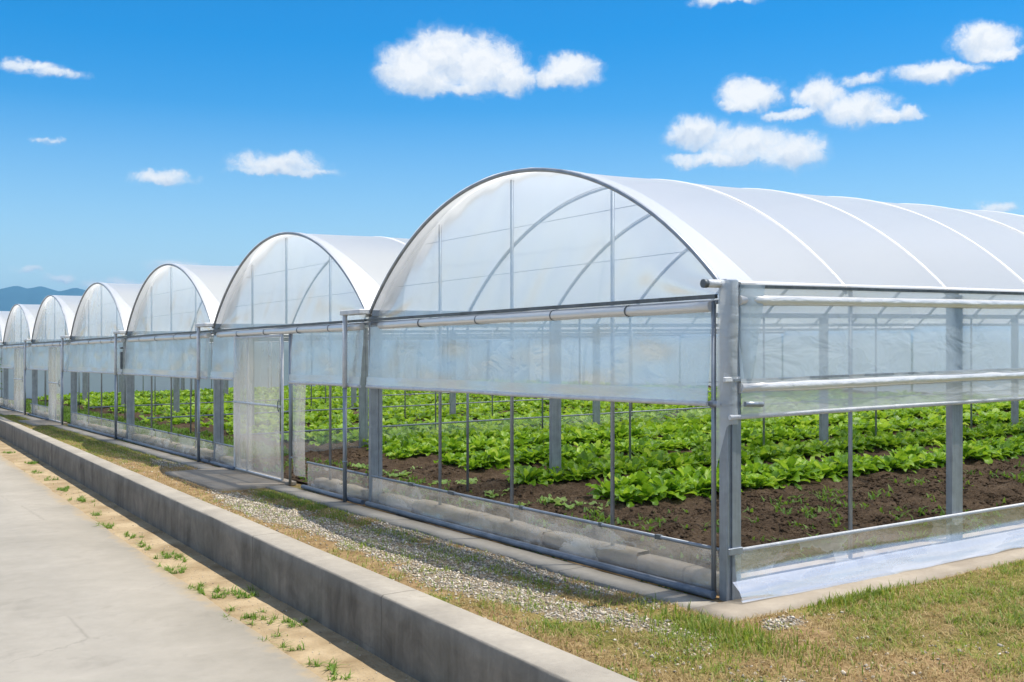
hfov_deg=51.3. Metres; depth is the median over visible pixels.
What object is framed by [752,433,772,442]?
lettuce
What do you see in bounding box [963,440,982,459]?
lettuce
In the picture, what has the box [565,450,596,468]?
lettuce
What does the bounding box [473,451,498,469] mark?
lettuce
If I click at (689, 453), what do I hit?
lettuce
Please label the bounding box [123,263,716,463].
greenhouse
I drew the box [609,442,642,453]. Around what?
lettuce
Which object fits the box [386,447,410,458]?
lettuce
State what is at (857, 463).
lettuce
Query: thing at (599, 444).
lettuce
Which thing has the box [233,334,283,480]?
door
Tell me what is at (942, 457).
lettuce
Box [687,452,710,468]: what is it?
lettuce
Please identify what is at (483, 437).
lettuce
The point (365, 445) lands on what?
lettuce
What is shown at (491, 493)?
lettuce
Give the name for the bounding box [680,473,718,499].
lettuce
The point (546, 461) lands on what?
lettuce
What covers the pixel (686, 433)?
lettuce
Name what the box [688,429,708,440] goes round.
lettuce
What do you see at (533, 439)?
lettuce
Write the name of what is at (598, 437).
lettuce
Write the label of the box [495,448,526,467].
lettuce
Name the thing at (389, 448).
lettuce
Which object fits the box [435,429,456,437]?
lettuce
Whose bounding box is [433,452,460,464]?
lettuce
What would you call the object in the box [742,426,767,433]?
lettuce
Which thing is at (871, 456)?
lettuce
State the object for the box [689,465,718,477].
lettuce
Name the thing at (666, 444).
lettuce
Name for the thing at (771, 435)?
lettuce
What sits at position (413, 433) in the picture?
lettuce
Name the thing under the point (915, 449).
lettuce
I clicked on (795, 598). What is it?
concrete path
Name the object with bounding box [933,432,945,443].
lettuce
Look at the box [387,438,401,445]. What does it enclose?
lettuce
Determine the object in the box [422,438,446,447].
lettuce
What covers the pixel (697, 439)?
lettuce
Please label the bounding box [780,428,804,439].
lettuce
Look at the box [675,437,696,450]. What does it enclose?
lettuce
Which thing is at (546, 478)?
lettuce
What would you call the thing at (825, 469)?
lettuce
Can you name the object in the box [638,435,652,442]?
lettuce
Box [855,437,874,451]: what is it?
lettuce
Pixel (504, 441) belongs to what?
lettuce
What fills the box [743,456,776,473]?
lettuce
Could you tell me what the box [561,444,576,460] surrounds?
lettuce
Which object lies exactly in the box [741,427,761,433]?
lettuce
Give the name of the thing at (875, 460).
lettuce
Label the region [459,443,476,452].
lettuce
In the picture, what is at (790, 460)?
lettuce
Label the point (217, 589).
grass
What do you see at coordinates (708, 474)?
lettuce
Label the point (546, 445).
lettuce
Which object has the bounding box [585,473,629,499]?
lettuce
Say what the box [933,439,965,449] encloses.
lettuce
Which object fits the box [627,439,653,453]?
lettuce
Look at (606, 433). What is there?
lettuce
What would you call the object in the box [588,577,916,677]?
tall grass
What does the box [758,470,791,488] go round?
lettuce
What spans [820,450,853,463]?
lettuce
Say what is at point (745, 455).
lettuce
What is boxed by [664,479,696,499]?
lettuce
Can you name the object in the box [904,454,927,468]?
lettuce
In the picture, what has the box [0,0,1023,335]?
sky
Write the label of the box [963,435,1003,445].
lettuce
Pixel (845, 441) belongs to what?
lettuce
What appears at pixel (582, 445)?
lettuce
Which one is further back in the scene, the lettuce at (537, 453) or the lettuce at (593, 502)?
the lettuce at (537, 453)
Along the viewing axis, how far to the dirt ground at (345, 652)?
10.15 m
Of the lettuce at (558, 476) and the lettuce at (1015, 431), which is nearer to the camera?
the lettuce at (558, 476)
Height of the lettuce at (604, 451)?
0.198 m
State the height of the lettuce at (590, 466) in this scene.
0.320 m
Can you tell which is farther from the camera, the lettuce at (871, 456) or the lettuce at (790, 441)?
the lettuce at (790, 441)
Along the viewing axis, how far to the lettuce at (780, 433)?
19.13 m
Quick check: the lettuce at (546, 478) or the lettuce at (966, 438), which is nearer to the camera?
the lettuce at (546, 478)
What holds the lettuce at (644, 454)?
on the soil
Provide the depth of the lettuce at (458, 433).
20.09 m
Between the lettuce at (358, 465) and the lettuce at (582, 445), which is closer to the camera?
the lettuce at (358, 465)
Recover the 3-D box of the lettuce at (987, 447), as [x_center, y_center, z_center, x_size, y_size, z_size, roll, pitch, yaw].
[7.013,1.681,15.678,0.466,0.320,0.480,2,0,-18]
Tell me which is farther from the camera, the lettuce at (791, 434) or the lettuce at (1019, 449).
the lettuce at (791, 434)
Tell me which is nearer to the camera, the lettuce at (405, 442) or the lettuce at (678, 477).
the lettuce at (678, 477)
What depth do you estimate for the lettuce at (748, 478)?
12.89 m
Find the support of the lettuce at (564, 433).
on the soil
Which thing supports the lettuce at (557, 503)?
on the soil
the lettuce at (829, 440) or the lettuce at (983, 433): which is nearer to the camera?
the lettuce at (829, 440)
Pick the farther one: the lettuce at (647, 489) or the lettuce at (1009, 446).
the lettuce at (1009, 446)
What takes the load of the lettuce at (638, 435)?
on the soil
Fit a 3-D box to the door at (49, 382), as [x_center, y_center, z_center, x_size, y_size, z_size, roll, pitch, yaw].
[-12.605,1.171,29.384,0.075,2.098,1.768,0,0,-33]
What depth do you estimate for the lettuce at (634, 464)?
14.61 m
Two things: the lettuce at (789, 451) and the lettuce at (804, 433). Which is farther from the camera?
the lettuce at (804, 433)
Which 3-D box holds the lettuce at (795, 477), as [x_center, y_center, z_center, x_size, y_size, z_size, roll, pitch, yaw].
[3.440,1.706,13.351,0.556,0.271,0.584,0,0,-36]
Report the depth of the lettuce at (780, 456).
16.14 m
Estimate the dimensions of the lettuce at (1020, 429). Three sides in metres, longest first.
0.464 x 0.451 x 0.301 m
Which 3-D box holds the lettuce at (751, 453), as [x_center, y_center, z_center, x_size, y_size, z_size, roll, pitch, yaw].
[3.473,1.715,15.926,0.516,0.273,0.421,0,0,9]
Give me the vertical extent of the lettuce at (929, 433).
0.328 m
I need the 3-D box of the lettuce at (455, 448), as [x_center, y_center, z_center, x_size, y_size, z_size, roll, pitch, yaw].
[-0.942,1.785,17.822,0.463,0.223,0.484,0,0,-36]
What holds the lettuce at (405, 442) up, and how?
on the soil
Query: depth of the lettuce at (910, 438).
17.95 m
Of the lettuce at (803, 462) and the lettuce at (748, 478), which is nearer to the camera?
the lettuce at (748, 478)
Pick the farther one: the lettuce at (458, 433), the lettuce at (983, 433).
the lettuce at (458, 433)
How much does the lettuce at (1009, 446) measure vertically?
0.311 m
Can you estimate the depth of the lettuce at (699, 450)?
16.04 m
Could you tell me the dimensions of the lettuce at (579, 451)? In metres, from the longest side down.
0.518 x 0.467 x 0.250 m
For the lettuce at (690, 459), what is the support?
on the soil
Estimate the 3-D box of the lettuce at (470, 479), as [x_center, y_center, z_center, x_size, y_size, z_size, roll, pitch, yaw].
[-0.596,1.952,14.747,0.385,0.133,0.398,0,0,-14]
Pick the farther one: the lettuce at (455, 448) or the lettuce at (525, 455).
the lettuce at (455, 448)
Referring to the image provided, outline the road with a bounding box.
[0,454,326,681]
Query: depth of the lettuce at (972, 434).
18.66 m
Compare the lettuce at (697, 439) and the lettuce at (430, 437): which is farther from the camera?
the lettuce at (430, 437)
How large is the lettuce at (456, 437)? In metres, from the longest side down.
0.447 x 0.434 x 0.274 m
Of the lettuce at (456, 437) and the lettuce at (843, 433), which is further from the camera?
the lettuce at (456, 437)
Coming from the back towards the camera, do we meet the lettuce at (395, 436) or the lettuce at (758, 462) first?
the lettuce at (395, 436)
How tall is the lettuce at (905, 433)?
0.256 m
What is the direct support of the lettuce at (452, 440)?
on the soil
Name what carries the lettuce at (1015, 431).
on the soil
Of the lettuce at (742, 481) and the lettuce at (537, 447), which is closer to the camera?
the lettuce at (742, 481)
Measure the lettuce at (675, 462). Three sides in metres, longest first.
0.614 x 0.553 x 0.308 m
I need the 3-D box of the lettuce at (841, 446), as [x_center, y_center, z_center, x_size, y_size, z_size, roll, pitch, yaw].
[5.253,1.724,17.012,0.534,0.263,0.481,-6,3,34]
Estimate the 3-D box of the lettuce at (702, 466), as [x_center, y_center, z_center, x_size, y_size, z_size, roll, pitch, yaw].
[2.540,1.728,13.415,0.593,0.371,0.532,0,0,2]
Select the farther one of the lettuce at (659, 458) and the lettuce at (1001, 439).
the lettuce at (1001, 439)
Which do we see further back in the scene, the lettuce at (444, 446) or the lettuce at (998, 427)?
the lettuce at (998, 427)
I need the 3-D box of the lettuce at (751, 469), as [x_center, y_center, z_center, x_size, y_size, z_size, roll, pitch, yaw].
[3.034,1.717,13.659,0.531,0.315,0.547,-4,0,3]
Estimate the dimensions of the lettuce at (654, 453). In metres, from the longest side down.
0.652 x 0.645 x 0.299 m
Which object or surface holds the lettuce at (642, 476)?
on the soil
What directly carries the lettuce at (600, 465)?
on the soil
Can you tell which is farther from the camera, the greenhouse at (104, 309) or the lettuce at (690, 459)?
the greenhouse at (104, 309)
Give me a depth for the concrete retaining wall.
8.77 m
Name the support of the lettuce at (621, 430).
on the soil
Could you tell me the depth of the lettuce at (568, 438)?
19.00 m
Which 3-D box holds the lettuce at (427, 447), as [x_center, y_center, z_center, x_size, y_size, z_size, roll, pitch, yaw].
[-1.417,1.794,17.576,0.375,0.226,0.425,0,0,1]
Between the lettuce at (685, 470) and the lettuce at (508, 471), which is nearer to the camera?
the lettuce at (685, 470)
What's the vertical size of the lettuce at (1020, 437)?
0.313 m
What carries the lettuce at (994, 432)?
on the soil
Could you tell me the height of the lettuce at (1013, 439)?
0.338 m
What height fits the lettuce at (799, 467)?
0.245 m
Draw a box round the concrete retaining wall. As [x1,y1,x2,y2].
[0,416,636,681]
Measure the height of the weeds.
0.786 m
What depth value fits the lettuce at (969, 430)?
18.92 m
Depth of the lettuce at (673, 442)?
17.80 m
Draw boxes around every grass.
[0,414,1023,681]
[2,448,358,680]
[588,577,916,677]
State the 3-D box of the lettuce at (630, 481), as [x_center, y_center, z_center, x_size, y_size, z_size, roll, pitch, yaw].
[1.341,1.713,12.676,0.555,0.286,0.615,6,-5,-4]
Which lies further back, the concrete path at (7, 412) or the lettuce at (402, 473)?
the concrete path at (7, 412)
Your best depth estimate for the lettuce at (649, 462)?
14.75 m
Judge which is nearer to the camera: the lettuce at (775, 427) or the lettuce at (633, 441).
the lettuce at (633, 441)
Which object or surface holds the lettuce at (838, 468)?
on the soil
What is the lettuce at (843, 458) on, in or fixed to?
on the soil
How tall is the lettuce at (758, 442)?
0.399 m
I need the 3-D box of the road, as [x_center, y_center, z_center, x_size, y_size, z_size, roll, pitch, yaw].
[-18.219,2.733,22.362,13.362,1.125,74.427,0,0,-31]
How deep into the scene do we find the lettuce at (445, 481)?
14.76 m
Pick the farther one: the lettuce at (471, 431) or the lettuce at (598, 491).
the lettuce at (471, 431)
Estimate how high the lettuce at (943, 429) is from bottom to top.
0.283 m
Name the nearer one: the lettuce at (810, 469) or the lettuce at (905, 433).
the lettuce at (810, 469)
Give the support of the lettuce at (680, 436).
on the soil
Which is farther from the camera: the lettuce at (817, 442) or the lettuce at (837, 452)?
the lettuce at (817, 442)
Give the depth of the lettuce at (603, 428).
20.14 m
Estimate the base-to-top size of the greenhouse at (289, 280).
3.889 m
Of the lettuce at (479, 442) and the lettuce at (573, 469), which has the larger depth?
the lettuce at (479, 442)
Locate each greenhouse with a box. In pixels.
[0,311,368,407]
[1,304,368,414]
[29,295,716,424]
[67,282,716,439]
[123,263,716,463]
[209,232,1018,504]
[365,167,1023,600]
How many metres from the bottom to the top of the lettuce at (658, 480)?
0.321 m
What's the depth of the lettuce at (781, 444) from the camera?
16.92 m
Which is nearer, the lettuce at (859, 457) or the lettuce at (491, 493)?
the lettuce at (491, 493)
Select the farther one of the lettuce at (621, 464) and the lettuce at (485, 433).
the lettuce at (485, 433)
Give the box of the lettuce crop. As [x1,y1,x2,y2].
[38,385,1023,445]
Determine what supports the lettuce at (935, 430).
on the soil
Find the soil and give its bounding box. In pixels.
[8,385,1023,573]
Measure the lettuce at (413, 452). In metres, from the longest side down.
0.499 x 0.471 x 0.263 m
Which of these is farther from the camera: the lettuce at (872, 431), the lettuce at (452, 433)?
the lettuce at (452, 433)
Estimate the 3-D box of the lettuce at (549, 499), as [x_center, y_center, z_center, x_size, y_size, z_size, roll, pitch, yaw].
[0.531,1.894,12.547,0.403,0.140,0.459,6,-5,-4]
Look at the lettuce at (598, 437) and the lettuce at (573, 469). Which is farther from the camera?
the lettuce at (598, 437)
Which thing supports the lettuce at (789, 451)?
on the soil
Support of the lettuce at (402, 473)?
on the soil
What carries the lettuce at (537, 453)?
on the soil
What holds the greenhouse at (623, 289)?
on the ground at (912, 648)
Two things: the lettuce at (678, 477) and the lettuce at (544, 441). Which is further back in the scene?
the lettuce at (544, 441)
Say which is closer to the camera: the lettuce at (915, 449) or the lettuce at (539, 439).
the lettuce at (915, 449)
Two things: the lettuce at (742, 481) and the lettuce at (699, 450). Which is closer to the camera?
the lettuce at (742, 481)
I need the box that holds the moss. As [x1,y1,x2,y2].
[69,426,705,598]
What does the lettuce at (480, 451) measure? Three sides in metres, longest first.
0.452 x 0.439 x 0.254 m
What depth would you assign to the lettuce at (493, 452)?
15.81 m
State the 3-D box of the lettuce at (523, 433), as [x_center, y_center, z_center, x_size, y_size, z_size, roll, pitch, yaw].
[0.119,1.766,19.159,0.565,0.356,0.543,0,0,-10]
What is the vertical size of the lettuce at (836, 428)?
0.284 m
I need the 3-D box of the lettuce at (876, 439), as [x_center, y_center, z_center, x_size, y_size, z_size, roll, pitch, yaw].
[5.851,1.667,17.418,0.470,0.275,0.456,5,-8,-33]
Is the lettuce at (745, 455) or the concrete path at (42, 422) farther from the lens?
the concrete path at (42, 422)
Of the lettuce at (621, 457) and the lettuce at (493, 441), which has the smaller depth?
the lettuce at (621, 457)
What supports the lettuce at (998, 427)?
on the soil
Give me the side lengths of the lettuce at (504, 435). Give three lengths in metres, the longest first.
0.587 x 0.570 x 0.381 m
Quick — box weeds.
[0,398,1023,568]
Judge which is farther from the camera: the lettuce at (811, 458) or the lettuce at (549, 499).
the lettuce at (811, 458)
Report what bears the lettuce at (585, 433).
on the soil
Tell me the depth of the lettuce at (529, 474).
13.73 m
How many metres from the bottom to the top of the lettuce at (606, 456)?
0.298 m
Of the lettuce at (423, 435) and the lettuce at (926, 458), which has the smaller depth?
the lettuce at (926, 458)
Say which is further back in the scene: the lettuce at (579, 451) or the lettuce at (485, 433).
the lettuce at (485, 433)
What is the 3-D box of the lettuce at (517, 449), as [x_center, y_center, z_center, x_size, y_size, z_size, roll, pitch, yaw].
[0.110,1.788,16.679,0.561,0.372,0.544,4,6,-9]
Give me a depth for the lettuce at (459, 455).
16.09 m
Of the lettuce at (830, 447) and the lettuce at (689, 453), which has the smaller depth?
the lettuce at (689, 453)
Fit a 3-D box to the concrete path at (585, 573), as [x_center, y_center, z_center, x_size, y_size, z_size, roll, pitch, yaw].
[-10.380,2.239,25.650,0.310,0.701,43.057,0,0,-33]
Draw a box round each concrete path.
[0,408,717,608]
[0,410,23,414]
[18,419,60,425]
[165,467,286,490]
[690,543,1023,621]
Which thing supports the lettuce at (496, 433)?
on the soil
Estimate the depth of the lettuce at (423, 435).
19.59 m
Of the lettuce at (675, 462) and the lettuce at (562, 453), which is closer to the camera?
the lettuce at (675, 462)
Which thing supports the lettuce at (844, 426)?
on the soil
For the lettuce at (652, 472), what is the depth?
12.88 m
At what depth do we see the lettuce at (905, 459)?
14.46 m
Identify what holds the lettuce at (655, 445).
on the soil
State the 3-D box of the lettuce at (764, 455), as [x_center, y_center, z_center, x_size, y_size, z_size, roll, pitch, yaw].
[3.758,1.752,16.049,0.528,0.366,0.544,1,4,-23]
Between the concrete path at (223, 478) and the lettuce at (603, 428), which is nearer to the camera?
the concrete path at (223, 478)
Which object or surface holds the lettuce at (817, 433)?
on the soil
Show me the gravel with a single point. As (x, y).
(377, 545)
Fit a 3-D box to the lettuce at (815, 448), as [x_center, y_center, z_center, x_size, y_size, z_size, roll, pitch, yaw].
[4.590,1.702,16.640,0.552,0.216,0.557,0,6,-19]
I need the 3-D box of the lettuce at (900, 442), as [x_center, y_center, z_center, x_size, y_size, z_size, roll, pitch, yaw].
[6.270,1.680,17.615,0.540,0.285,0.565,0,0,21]
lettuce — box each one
[352,463,368,469]
[362,433,387,446]
[367,435,397,453]
[382,443,404,456]
[386,435,401,441]
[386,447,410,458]
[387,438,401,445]
[388,470,411,476]
[395,436,419,451]
[399,443,429,455]
[404,429,425,438]
[411,436,430,442]
[415,431,434,437]
[417,442,436,455]
[419,433,444,442]
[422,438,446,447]
[429,442,453,454]
[429,479,450,484]
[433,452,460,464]
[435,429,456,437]
[442,436,464,447]
[443,451,471,464]
[447,442,465,452]
[450,429,463,437]
[451,433,469,439]
[454,427,476,438]
[455,477,480,483]
[456,436,465,445]
[458,455,489,469]
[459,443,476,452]
[464,450,486,459]
[465,436,497,450]
[469,435,492,440]
[471,429,495,438]
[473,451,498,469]
[477,439,507,451]
[478,447,518,468]
[484,431,500,438]
[484,488,509,497]
[485,445,504,450]
[491,429,508,437]
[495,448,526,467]
[496,438,518,449]
[499,431,520,439]
[502,444,526,452]
[502,465,527,478]
[505,465,548,485]
[514,429,529,439]
[514,435,534,448]
[514,436,538,447]
[514,451,545,463]
[516,447,548,460]
[522,434,548,445]
[525,445,545,456]
[538,469,556,484]
[539,442,563,447]
[539,455,574,475]
[540,446,571,461]
[540,496,566,502]
[541,431,566,444]
[545,465,575,482]
[555,500,582,509]
[561,430,570,436]
[561,434,575,446]
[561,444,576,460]
[563,433,586,443]
[563,463,595,480]
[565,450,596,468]
[567,447,591,460]
[569,428,597,443]
[573,442,595,450]
[577,460,604,478]
[582,500,615,511]
[585,444,604,455]
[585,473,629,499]
[586,439,608,450]
[587,459,626,477]
[588,431,608,441]
[591,451,609,468]
[594,430,618,440]
[594,439,620,449]
[596,447,609,457]
[599,426,609,430]
[601,453,618,459]
[601,472,641,487]
[607,457,635,473]
[608,437,626,446]
[608,451,633,463]
[608,485,643,506]
[609,424,631,439]
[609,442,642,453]
[616,437,638,443]
[620,457,648,474]
[624,428,642,438]
[625,426,649,439]
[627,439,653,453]
[627,470,659,486]
[628,447,650,464]
[633,482,668,505]
[635,440,671,451]
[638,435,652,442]
[638,447,668,459]
[639,456,662,472]
[642,468,681,484]
[645,451,673,471]
[648,475,685,500]
[653,434,672,442]
[659,440,677,450]
[661,452,698,469]
[662,439,687,448]
[662,473,689,482]
[663,432,692,446]
[664,465,700,479]
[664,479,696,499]
[672,427,699,439]
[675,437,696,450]
[677,450,699,455]
[677,452,704,468]
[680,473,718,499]
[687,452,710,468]
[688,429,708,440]
[688,434,708,448]
[688,469,718,496]
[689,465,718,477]
[691,446,709,457]
[692,463,718,478]
[696,441,710,454]
[710,467,750,491]
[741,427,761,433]
[741,430,757,443]
[741,434,751,445]
[741,443,757,450]
[741,449,759,458]
[741,450,754,463]
[741,463,768,474]
[741,471,761,487]
[741,471,778,489]
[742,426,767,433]
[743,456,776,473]
[746,437,777,450]
[751,445,781,462]
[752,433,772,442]
[755,444,788,459]
[756,430,781,442]
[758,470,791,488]
[763,463,788,472]
[766,423,785,437]
[768,429,788,441]
[769,442,788,448]
[770,462,820,481]
[772,466,809,489]
[773,456,798,470]
[774,444,803,459]
[776,442,813,455]
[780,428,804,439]
[781,438,800,445]
[785,457,809,467]
[786,425,804,431]
[789,428,815,438]
[797,456,825,465]
[797,464,822,479]
[799,442,825,457]
[801,429,815,439]
[805,439,829,455]
[806,459,841,481]
[807,428,818,437]
[811,443,842,453]
[812,435,834,444]
[818,425,837,436]
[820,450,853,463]
[822,457,854,476]
[829,440,858,453]
[830,426,839,436]
[830,429,860,440]
[832,422,854,431]
[833,454,873,476]
[840,428,864,438]
[841,436,866,452]
[853,454,871,459]
[854,458,878,473]
[855,435,887,450]
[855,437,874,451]
[859,457,890,472]
[863,426,896,436]
[864,454,884,460]
[868,436,899,449]
[875,434,907,449]
[875,455,909,471]
[877,453,918,472]
[881,449,909,457]
[891,443,928,455]
[895,434,910,448]
[900,430,916,438]
[902,433,920,445]
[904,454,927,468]
[908,453,939,467]
[912,433,933,445]
[914,430,938,445]
[920,450,945,467]
[924,428,941,433]
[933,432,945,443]
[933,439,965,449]
[933,449,963,462]
[936,425,945,431]
[939,430,972,441]
[963,425,980,438]
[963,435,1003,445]
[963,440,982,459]
[967,428,983,439]
[968,441,1001,463]
[974,430,992,438]
[977,418,1001,428]
[983,426,1006,437]
[983,444,1002,459]
[988,436,1004,447]
[989,444,1013,460]
[990,422,1018,435]
[992,425,1009,436]
[996,433,1023,441]
[996,440,1023,455]
[997,441,1021,458]
[1008,424,1023,435]
[1008,433,1023,441]
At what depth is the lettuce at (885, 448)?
17.50 m
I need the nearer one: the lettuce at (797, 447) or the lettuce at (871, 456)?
the lettuce at (871, 456)
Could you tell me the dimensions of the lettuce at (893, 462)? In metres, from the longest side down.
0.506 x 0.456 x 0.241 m
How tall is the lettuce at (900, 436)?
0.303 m
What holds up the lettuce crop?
on the soil
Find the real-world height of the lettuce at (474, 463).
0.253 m
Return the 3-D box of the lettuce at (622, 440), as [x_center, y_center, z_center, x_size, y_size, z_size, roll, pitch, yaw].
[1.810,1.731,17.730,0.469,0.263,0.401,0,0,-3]
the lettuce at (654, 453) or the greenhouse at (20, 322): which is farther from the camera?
the greenhouse at (20, 322)
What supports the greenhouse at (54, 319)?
on the ground at (912, 648)
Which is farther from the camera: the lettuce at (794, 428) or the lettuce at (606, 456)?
the lettuce at (794, 428)
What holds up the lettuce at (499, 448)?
on the soil
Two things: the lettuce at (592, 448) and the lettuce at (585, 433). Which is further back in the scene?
the lettuce at (585, 433)
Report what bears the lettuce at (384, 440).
on the soil
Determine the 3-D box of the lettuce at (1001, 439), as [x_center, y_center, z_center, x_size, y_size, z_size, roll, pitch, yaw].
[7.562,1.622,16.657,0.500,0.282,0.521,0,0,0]
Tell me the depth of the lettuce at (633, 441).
17.86 m
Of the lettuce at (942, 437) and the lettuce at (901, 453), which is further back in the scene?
the lettuce at (942, 437)
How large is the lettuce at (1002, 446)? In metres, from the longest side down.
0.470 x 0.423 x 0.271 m
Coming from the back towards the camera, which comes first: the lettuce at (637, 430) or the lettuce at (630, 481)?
the lettuce at (637, 430)
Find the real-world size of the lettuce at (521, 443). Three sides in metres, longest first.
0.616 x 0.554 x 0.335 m
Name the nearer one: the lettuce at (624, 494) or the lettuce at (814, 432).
the lettuce at (624, 494)
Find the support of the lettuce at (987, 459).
on the soil
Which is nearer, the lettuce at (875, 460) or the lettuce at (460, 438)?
the lettuce at (875, 460)
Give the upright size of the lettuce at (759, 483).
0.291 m
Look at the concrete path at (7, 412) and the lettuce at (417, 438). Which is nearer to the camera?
the lettuce at (417, 438)
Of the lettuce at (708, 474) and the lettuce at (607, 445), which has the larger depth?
the lettuce at (607, 445)
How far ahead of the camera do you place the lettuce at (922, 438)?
18.03 m
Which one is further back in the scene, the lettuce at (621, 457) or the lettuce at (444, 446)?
the lettuce at (444, 446)
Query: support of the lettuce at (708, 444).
on the soil
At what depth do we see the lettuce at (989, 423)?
20.01 m
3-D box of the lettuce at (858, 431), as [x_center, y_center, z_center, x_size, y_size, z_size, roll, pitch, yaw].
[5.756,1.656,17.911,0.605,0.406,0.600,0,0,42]
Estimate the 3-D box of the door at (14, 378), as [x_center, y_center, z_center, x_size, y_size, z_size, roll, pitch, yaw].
[-15.991,1.254,34.578,0.075,2.100,1.968,0,0,-33]
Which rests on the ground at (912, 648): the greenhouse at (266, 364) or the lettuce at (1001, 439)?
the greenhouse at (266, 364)
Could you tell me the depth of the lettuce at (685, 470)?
13.12 m
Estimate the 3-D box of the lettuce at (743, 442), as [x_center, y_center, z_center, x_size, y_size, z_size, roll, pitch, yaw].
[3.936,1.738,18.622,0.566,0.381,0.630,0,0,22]
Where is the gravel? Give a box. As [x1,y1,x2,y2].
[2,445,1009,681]
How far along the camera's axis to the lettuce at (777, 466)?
13.89 m
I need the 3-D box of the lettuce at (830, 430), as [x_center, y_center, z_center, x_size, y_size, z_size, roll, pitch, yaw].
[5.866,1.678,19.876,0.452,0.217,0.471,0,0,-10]
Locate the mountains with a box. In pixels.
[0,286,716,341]
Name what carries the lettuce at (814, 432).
on the soil
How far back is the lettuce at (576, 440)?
19.13 m
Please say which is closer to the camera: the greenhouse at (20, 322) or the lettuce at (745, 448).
the lettuce at (745, 448)
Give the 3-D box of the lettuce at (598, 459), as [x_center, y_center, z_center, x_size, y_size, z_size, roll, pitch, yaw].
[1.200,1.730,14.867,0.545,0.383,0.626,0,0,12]
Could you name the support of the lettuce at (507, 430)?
on the soil
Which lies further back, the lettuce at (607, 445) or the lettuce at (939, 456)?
the lettuce at (607, 445)
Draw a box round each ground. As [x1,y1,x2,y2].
[0,342,1023,681]
[0,437,419,681]
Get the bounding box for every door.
[13,348,23,412]
[47,346,60,421]
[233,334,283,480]
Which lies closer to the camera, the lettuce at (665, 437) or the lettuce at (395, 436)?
the lettuce at (665, 437)
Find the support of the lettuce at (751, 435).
on the soil

